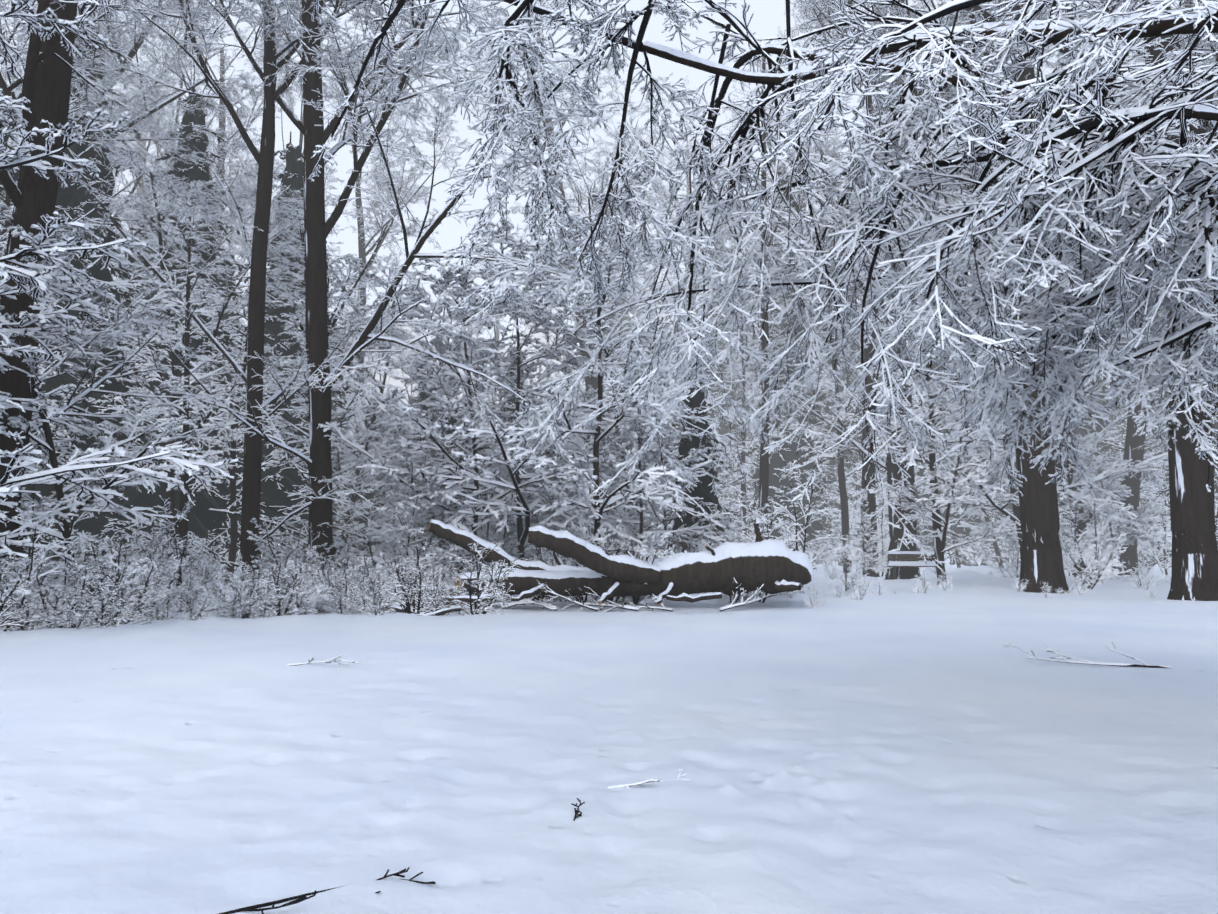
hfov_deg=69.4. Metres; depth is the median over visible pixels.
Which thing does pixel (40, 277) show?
tree
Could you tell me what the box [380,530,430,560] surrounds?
brush
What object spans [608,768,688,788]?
fallen twig
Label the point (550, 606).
fallen branch
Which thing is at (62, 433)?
tree
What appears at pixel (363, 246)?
beech tree
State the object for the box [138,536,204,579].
dark brush
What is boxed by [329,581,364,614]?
dark brush
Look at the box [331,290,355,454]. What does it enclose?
tree stem
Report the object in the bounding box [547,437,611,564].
tree
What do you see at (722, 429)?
tall fir tree
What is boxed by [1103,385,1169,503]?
tree
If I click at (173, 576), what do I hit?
brush
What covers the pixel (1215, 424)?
tall fir tree
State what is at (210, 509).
fir tree
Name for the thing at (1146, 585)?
brush shoot
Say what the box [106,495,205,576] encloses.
brush
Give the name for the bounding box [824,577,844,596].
brush shoot
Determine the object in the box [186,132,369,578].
fir tree
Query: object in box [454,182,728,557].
tree
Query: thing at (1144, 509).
tree
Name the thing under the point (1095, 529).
brush
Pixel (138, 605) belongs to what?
brush
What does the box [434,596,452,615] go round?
dark brush
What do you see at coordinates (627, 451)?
tree
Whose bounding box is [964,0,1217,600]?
beech tree
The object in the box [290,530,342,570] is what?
brush
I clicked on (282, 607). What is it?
brush
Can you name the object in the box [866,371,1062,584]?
tree
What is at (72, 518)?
brush
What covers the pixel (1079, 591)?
brush shoot
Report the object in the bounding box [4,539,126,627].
dark brush
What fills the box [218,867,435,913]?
fallen twig
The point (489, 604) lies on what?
dark brush
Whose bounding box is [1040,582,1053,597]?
brush shoot
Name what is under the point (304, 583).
dark brush
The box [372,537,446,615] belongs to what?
shrub
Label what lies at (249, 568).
dark brush
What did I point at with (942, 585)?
brush shoot
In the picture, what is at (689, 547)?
brush
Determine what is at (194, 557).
shrub
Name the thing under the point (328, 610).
brush
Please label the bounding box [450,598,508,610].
fallen branch
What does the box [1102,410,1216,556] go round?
tree
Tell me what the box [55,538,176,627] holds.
dark brush
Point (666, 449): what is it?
tree
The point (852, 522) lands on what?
tree
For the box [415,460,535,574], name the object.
shrub
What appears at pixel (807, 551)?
brush
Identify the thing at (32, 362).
tree
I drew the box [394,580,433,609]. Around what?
dark brush
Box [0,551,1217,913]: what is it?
snow ground
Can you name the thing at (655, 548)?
brush
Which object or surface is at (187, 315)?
tree
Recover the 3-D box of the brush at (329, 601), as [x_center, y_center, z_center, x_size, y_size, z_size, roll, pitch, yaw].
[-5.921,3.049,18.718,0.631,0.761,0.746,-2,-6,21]
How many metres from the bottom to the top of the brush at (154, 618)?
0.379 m
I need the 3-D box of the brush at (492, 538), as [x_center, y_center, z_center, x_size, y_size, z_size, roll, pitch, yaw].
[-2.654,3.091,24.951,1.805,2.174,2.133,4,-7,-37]
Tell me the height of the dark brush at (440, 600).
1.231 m
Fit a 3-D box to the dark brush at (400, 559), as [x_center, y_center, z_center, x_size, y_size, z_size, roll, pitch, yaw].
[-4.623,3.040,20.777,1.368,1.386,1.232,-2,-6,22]
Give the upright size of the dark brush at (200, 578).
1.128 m
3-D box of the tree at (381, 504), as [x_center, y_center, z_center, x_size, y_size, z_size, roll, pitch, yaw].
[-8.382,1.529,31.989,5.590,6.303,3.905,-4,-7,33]
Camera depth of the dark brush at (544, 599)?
21.44 m
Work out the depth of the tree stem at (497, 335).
62.58 m
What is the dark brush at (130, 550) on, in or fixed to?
on the snow ground
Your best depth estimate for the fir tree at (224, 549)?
33.66 m
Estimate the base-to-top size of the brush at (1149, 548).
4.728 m
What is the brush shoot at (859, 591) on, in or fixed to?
on the snow ground
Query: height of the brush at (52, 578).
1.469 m
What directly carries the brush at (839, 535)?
on the snow ground
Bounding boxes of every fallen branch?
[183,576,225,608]
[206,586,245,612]
[310,566,389,596]
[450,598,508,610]
[501,582,562,610]
[507,596,557,610]
[536,580,597,610]
[560,586,638,611]
[623,594,672,611]
[719,578,766,610]
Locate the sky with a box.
[0,0,1215,410]
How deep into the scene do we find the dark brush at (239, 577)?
18.41 m
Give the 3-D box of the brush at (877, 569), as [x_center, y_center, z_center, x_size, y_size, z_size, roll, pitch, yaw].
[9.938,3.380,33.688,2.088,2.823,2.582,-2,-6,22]
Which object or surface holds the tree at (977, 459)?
on the snow ground
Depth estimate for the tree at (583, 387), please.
49.23 m
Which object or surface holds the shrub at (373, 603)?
on the snow ground
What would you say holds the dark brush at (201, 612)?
on the snow ground
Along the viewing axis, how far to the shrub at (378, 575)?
19.51 m
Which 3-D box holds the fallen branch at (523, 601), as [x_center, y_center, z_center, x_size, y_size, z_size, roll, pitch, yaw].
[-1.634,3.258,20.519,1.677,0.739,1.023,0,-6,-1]
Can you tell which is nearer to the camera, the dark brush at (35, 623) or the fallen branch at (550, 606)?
the dark brush at (35, 623)
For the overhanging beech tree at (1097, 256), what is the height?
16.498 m
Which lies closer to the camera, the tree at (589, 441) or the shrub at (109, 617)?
the shrub at (109, 617)
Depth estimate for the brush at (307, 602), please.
18.06 m
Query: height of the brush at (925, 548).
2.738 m
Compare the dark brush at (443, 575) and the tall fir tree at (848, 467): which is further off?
the tall fir tree at (848, 467)
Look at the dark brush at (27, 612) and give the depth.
14.96 m
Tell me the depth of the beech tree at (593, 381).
40.10 m
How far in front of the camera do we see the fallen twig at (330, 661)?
10.92 m
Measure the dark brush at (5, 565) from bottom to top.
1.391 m
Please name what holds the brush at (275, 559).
on the snow ground
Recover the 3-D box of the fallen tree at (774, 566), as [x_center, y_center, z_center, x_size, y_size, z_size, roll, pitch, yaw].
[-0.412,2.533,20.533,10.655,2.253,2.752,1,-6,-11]
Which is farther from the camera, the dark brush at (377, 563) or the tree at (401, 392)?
the tree at (401, 392)
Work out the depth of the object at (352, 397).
38.83 m
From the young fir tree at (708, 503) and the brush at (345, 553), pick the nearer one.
the brush at (345, 553)
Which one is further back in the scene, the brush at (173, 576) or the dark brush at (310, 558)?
the dark brush at (310, 558)
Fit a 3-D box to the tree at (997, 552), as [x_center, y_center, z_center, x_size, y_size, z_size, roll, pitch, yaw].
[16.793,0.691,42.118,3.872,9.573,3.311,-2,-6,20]
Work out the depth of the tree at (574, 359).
25.73 m
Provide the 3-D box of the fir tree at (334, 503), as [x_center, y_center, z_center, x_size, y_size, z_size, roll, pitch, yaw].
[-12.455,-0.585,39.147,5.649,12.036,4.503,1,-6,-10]
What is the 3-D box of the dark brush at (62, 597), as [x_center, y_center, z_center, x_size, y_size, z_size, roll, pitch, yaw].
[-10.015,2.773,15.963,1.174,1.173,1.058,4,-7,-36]
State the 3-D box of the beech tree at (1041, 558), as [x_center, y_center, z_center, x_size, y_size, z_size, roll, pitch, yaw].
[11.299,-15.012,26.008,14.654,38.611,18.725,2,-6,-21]
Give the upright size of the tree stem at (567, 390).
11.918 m
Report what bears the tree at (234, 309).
on the snow ground
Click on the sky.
(768, 16)
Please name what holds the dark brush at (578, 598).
on the snow ground
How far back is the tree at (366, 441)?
30.10 m
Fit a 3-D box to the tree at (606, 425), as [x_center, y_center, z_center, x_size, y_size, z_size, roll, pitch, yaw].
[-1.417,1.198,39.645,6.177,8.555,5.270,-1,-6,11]
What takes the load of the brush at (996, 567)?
on the snow ground
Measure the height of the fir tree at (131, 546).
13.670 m
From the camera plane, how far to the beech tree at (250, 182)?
65.53 m
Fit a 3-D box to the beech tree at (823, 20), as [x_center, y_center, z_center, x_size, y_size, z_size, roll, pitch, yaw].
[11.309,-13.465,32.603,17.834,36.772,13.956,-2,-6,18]
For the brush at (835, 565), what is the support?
on the snow ground
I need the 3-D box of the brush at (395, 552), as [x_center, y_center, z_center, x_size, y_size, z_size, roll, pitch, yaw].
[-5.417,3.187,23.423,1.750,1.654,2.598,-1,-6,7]
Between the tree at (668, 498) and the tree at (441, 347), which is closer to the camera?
the tree at (441, 347)
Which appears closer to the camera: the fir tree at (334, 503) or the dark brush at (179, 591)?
the dark brush at (179, 591)
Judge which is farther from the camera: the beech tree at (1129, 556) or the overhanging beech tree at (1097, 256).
the beech tree at (1129, 556)
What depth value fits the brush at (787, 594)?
22.20 m
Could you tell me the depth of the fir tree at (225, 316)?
33.08 m
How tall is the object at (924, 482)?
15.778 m
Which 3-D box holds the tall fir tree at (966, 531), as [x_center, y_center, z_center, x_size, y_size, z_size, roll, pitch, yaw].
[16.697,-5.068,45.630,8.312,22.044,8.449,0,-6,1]
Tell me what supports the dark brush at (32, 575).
on the snow ground
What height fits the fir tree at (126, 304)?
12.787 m
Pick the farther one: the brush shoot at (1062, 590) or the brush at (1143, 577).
the brush at (1143, 577)
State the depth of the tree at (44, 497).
21.15 m
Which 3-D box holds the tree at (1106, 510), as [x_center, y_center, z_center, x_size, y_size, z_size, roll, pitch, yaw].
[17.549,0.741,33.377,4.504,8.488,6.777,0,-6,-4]
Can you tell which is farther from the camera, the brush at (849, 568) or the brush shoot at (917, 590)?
the brush at (849, 568)
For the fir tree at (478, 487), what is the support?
on the snow ground
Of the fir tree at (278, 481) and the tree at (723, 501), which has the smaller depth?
the fir tree at (278, 481)
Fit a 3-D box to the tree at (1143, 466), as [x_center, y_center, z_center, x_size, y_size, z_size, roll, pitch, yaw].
[14.225,-1.771,30.879,10.357,12.526,7.867,3,-6,-26]
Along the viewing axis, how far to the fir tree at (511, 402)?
34.70 m
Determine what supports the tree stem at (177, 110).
on the snow ground
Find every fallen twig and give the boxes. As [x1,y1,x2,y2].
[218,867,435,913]
[287,654,358,665]
[571,798,584,820]
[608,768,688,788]
[1003,642,1171,667]
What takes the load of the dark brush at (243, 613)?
on the snow ground
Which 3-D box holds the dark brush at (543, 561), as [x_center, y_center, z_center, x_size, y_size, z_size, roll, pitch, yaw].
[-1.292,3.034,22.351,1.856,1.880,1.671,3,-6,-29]
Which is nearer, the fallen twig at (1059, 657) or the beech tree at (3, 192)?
the fallen twig at (1059, 657)
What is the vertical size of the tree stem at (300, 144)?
23.761 m
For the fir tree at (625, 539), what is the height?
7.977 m
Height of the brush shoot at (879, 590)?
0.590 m
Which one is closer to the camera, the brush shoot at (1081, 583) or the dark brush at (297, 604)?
the dark brush at (297, 604)
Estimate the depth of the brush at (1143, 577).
27.07 m
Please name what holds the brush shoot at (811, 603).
on the snow ground
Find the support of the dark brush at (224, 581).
on the snow ground
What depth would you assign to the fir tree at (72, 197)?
25.38 m
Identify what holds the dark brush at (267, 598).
on the snow ground
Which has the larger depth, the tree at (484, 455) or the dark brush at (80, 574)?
the tree at (484, 455)
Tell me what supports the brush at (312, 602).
on the snow ground
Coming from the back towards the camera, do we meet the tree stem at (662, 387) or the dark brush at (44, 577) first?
the tree stem at (662, 387)
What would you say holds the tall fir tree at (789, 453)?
on the snow ground
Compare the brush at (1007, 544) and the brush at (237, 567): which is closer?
the brush at (237, 567)
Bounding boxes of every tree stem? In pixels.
[114,24,182,253]
[227,102,262,555]
[229,94,303,572]
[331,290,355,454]
[481,265,523,425]
[485,317,514,425]
[505,280,543,379]
[547,320,586,566]
[629,272,671,546]
[707,0,792,538]
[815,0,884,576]
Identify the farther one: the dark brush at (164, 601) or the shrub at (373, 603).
the shrub at (373, 603)
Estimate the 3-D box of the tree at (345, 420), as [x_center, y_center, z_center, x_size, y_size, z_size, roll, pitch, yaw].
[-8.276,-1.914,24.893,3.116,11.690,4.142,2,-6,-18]
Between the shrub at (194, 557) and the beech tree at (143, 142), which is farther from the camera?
the beech tree at (143, 142)
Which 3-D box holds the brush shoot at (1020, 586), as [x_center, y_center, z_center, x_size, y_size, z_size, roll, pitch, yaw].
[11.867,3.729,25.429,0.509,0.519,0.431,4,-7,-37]
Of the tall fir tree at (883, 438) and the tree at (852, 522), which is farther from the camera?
the tall fir tree at (883, 438)
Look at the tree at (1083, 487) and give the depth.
38.96 m
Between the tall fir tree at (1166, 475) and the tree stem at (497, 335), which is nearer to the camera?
the tall fir tree at (1166, 475)
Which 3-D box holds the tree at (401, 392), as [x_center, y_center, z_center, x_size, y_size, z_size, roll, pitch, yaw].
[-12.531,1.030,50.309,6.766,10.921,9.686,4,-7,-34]
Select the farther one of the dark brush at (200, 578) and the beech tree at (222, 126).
the beech tree at (222, 126)
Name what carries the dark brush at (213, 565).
on the snow ground
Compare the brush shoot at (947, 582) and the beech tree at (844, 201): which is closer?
the brush shoot at (947, 582)
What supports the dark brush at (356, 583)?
on the snow ground
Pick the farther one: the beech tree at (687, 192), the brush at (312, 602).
the beech tree at (687, 192)
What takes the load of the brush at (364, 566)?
on the snow ground
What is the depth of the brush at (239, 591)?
17.14 m
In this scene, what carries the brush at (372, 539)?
on the snow ground
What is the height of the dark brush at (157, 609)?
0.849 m
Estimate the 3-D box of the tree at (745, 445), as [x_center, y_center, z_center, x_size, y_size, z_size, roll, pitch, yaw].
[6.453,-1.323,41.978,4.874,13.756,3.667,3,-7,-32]
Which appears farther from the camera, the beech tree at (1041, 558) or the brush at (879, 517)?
the brush at (879, 517)
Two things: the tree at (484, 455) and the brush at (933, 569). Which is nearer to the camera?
the tree at (484, 455)
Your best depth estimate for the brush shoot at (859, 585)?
22.79 m
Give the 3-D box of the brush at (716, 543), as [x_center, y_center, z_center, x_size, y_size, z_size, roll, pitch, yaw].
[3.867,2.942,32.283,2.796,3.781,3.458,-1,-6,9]
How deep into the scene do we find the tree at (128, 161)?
25.36 m
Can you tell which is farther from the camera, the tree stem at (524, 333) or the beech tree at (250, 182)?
the tree stem at (524, 333)
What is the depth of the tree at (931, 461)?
29.85 m
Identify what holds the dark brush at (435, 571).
on the snow ground
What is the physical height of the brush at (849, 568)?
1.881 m
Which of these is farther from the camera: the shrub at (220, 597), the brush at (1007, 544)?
the brush at (1007, 544)
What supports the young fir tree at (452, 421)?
on the snow ground
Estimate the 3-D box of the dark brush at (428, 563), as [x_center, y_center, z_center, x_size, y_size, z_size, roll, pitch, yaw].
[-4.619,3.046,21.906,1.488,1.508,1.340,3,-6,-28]
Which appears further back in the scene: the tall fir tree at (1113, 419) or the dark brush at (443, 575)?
the tall fir tree at (1113, 419)
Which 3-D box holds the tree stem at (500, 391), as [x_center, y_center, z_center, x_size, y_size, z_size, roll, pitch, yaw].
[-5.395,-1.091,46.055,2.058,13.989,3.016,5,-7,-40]
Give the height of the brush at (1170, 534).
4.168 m
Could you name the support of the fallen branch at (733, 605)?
on the snow ground
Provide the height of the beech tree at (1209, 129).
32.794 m
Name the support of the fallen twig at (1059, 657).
on the snow ground
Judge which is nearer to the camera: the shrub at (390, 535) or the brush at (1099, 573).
the shrub at (390, 535)
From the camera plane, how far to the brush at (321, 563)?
20.41 m
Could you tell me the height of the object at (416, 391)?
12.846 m
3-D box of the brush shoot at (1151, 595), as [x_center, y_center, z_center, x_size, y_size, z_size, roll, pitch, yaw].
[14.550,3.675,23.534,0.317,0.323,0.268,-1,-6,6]
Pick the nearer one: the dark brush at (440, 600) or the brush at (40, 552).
the brush at (40, 552)
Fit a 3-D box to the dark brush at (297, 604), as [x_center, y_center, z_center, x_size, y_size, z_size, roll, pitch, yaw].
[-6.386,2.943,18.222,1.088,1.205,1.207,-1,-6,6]
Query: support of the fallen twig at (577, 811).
on the snow ground
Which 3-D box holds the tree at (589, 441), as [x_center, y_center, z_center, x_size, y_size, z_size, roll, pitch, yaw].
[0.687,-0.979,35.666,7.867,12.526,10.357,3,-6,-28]
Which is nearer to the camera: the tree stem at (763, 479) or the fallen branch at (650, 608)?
the fallen branch at (650, 608)
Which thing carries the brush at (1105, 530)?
on the snow ground
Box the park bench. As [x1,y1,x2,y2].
[888,551,935,578]
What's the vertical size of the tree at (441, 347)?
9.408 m
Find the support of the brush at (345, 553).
on the snow ground
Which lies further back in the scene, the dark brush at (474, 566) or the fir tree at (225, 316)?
the fir tree at (225, 316)
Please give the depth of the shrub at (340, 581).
18.41 m
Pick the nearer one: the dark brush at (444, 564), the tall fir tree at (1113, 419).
the dark brush at (444, 564)
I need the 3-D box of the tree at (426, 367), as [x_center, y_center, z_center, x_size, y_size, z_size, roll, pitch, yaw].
[-3.368,-1.039,25.106,9.065,10.221,6.332,4,-7,-36]
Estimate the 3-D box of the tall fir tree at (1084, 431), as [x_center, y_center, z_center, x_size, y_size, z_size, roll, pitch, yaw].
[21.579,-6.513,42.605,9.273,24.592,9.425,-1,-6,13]
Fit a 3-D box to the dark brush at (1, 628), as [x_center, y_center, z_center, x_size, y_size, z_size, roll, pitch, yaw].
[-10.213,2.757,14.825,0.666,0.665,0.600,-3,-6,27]
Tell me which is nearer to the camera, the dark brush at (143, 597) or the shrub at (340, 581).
the dark brush at (143, 597)
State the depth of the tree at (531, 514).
33.56 m
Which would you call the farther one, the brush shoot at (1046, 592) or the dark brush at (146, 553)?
the brush shoot at (1046, 592)
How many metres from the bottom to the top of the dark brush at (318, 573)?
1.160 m
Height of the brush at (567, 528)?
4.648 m
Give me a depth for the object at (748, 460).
44.55 m
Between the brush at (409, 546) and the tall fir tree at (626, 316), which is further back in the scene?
the tall fir tree at (626, 316)
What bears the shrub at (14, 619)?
on the snow ground
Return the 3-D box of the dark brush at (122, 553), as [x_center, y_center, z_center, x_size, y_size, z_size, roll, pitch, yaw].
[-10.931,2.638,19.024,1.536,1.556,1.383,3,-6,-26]
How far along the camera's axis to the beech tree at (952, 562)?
48.64 m
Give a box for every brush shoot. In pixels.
[802,582,826,605]
[805,590,824,607]
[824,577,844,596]
[847,571,874,599]
[848,573,870,595]
[872,577,887,595]
[912,582,923,592]
[914,569,934,592]
[935,569,954,590]
[937,574,952,589]
[1011,578,1028,591]
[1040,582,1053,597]
[1055,588,1070,594]
[1073,575,1090,589]
[1073,582,1087,594]
[1136,572,1153,589]
[1146,589,1158,597]
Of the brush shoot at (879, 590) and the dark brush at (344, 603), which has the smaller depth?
the dark brush at (344, 603)
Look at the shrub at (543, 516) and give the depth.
27.70 m
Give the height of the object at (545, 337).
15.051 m
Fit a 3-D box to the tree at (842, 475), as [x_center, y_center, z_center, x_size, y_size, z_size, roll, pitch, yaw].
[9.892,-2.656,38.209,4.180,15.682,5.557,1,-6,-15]
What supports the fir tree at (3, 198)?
on the snow ground
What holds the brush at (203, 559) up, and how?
on the snow ground
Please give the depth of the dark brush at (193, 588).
18.75 m
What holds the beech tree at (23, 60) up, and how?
on the snow ground
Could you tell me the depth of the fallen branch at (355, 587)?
19.16 m
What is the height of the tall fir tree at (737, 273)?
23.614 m
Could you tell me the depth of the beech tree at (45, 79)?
18.76 m
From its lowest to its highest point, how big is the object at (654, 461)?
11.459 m
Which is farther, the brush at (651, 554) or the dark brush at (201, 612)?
the brush at (651, 554)
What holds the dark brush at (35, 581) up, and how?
on the snow ground
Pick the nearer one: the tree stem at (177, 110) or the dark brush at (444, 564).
the dark brush at (444, 564)
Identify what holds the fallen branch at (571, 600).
on the snow ground
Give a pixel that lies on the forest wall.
(401, 374)
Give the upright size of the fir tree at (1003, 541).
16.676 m
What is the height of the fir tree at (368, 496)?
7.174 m
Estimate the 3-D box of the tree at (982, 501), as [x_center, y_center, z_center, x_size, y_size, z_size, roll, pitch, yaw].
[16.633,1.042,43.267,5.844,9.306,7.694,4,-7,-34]
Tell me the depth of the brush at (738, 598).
22.51 m
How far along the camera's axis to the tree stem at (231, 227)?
54.68 m
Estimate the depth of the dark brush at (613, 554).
21.58 m
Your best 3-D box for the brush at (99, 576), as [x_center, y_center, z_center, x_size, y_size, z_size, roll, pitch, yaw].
[-9.046,2.242,15.620,1.742,1.904,1.408,0,-6,-4]
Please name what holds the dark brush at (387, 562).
on the snow ground
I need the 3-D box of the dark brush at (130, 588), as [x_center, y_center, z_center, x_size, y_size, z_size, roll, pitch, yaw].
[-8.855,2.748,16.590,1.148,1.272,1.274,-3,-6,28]
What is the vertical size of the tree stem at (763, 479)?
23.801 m
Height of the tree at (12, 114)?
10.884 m
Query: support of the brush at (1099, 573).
on the snow ground
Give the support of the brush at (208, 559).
on the snow ground
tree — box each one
[0,0,154,566]
[0,0,208,578]
[0,0,238,571]
[0,0,263,416]
[0,0,280,573]
[0,0,457,582]
[0,89,75,437]
[0,122,58,576]
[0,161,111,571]
[0,203,207,585]
[5,24,194,577]
[20,433,80,521]
[39,238,208,570]
[59,0,1217,570]
[71,88,300,584]
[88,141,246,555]
[95,531,161,561]
[108,0,269,321]
[109,0,369,302]
[113,0,627,587]
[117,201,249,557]
[139,242,286,577]
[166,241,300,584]
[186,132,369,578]
[188,537,260,567]
[214,125,278,393]
[236,258,472,567]
[249,34,495,511]
[260,324,356,567]
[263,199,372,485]
[317,245,597,571]
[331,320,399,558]
[334,411,425,563]
[335,402,398,566]
[339,297,554,572]
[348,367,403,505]
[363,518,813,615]
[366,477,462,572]
[368,212,645,559]
[376,351,478,568]
[385,387,410,446]
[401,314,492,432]
[417,410,473,579]
[431,410,532,564]
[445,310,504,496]
[447,0,731,555]
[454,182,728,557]
[467,429,494,535]
[477,349,552,564]
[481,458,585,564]
[482,343,603,510]
[489,451,565,558]
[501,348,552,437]
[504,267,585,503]
[520,76,760,455]
[543,281,733,558]
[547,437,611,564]
[551,384,647,544]
[561,343,744,565]
[567,371,631,564]
[576,226,674,558]
[580,379,669,544]
[601,405,734,555]
[603,433,649,554]
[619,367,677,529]
[621,446,676,551]
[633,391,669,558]
[645,358,738,552]
[649,484,727,548]
[666,6,874,520]
[672,223,756,551]
[704,243,759,440]
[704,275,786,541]
[705,0,1217,579]
[711,166,860,569]
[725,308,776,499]
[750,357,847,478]
[759,139,857,373]
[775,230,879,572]
[798,153,888,565]
[819,0,1217,592]
[821,463,889,555]
[822,0,1007,565]
[855,0,1211,575]
[855,243,949,560]
[859,157,1012,565]
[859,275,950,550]
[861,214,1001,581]
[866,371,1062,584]
[872,224,1213,558]
[876,363,1016,565]
[876,395,1009,567]
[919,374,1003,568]
[949,218,1019,561]
[962,96,1171,569]
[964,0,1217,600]
[967,0,1217,575]
[970,540,1016,562]
[990,368,1142,569]
[1059,456,1167,570]
[1062,428,1118,570]
[1097,290,1132,550]
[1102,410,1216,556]
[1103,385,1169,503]
[1105,268,1170,567]
[1123,0,1217,470]
[1123,124,1217,569]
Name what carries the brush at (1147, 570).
on the snow ground
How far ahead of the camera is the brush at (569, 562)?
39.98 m
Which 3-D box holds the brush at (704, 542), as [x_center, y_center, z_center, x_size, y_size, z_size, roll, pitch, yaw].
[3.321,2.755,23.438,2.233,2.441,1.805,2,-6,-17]
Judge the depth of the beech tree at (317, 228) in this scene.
23.33 m
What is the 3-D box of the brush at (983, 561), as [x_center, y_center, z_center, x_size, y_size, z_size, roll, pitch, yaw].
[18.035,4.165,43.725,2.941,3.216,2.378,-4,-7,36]
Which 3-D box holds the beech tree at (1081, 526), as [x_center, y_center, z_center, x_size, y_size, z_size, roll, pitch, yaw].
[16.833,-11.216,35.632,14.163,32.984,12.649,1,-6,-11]
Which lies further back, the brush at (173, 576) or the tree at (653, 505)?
the tree at (653, 505)
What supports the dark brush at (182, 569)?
on the snow ground
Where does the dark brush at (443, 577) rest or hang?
on the snow ground
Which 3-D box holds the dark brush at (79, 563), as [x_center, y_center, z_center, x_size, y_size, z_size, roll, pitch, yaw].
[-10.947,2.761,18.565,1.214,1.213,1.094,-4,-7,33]
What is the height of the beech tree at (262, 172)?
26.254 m
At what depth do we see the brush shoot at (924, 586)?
24.71 m
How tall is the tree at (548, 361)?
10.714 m
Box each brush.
[0,498,74,630]
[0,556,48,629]
[0,563,24,601]
[0,574,68,630]
[0,602,24,629]
[1,556,78,627]
[2,569,59,628]
[2,580,59,630]
[3,563,63,592]
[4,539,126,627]
[12,539,172,624]
[13,452,112,586]
[18,557,63,585]
[33,579,72,625]
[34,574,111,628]
[47,530,152,626]
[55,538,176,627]
[57,559,108,587]
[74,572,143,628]
[86,543,140,584]
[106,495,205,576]
[107,551,175,580]
[108,548,161,586]
[113,569,174,621]
[113,575,165,621]
[114,555,184,618]
[130,544,204,594]
[133,576,174,619]
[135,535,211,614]
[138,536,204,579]
[147,577,187,619]
[150,587,184,620]
[152,609,171,619]
[156,565,204,598]
[156,568,213,612]
[172,547,228,602]
[174,591,215,620]
[187,545,220,582]
[191,536,241,578]
[199,572,254,617]
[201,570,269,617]
[206,575,251,610]
[218,565,282,601]
[224,584,262,618]
[226,559,241,573]
[235,564,283,594]
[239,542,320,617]
[247,515,336,587]
[247,574,298,617]
[259,577,297,616]
[269,580,331,614]
[271,588,324,613]
[278,569,330,614]
[281,550,328,594]
[283,558,339,611]
[288,532,357,583]
[288,545,360,594]
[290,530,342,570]
[307,567,352,589]
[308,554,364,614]
[314,596,348,613]
[316,584,344,611]
[324,578,367,613]
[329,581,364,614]
[335,576,366,611]
[338,463,467,570]
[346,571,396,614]
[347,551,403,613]
[351,556,378,581]
[354,554,400,588]
[361,554,401,589]
[365,546,439,577]
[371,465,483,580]
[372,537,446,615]
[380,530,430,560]
[389,556,435,590]
[394,553,456,611]
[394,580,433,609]
[398,550,454,586]
[408,571,454,615]
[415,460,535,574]
[424,561,447,579]
[428,571,456,606]
[429,570,454,586]
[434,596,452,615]
[441,541,519,614]
[454,554,496,594]
[482,528,553,596]
[520,544,569,601]
[526,565,555,603]
[539,499,591,553]
[548,541,614,602]
[566,526,585,566]
[582,539,644,605]
[585,520,674,605]
[605,502,672,559]
[657,500,715,558]
[678,488,744,552]
[694,515,766,597]
[700,524,762,602]
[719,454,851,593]
[740,504,811,602]
[779,525,832,573]
[807,523,841,564]
[821,556,842,579]
[825,535,872,590]
[839,509,891,576]
[845,483,931,576]
[858,478,888,556]
[881,517,933,567]
[926,567,935,573]
[944,515,1000,565]
[979,536,1020,577]
[992,517,1020,567]
[1020,481,1131,586]
[1061,517,1114,563]
[1061,522,1127,588]
[1113,468,1217,575]
[1122,567,1168,588]
[1136,561,1153,575]
[1142,479,1217,572]
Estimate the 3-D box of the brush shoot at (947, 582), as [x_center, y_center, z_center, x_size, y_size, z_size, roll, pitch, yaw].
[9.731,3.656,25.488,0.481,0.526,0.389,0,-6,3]
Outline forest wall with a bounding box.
[109,268,1112,552]
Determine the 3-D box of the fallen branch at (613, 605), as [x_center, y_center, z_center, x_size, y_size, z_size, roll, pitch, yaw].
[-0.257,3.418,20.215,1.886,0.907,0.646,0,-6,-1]
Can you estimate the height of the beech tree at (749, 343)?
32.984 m
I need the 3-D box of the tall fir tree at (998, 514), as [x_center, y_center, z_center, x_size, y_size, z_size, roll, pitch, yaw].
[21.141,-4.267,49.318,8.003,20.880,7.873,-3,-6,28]
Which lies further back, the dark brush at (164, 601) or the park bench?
the park bench
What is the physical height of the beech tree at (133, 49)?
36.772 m
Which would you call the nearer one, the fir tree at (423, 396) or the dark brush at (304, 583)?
the dark brush at (304, 583)

